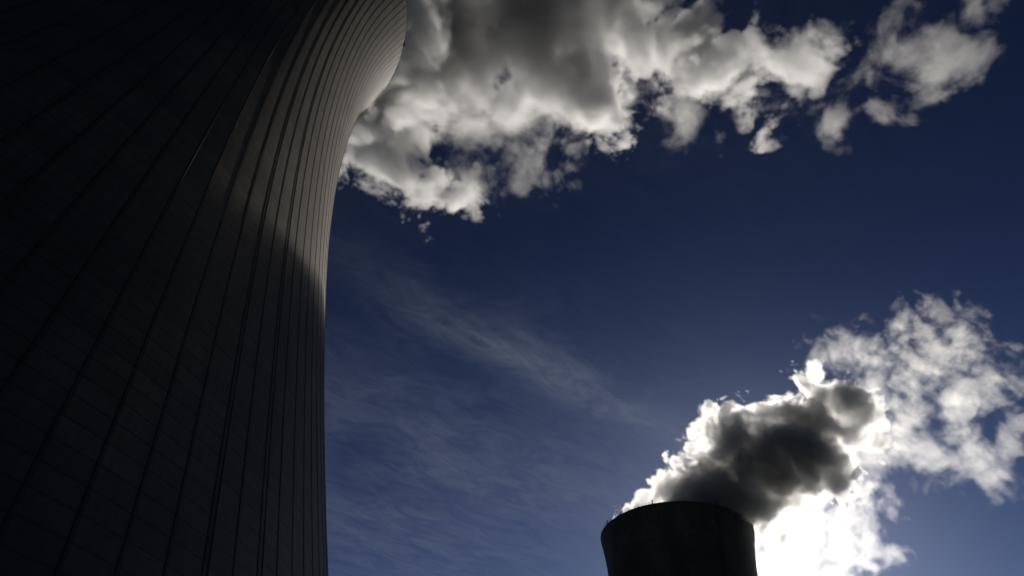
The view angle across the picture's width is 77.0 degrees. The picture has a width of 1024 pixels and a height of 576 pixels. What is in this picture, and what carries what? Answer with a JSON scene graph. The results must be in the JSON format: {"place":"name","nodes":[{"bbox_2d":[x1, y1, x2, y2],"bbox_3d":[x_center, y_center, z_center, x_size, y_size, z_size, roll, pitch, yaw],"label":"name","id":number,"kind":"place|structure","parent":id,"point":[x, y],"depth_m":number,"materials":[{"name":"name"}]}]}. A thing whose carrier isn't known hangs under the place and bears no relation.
{"place":"outdoors","nodes":[
{"label":"outdoors","id":0,"kind":"place"},
{"bbox_2d":[0,0,406,575],"bbox_3d":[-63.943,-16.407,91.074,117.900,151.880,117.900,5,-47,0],"label":"cooling tower","id":1,"kind":"structure","parent":0,"point":[169,172],"depth_m":43.55,"materials":[{"name":"concrete"}]},
{"bbox_2d":[324,0,1023,575],"label":"sky","id":2,"kind":"structure","parent":0,"point":[590,262],"materials":[{"name":"blue"}]},
{"bbox_2d":[601,499,757,575],"bbox_3d":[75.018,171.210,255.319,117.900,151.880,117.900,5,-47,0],"label":"cooling tower","id":3,"kind":"structure","parent":0,"point":[681,538],"depth_m":280.10,"materials":[{"name":"concrete"}]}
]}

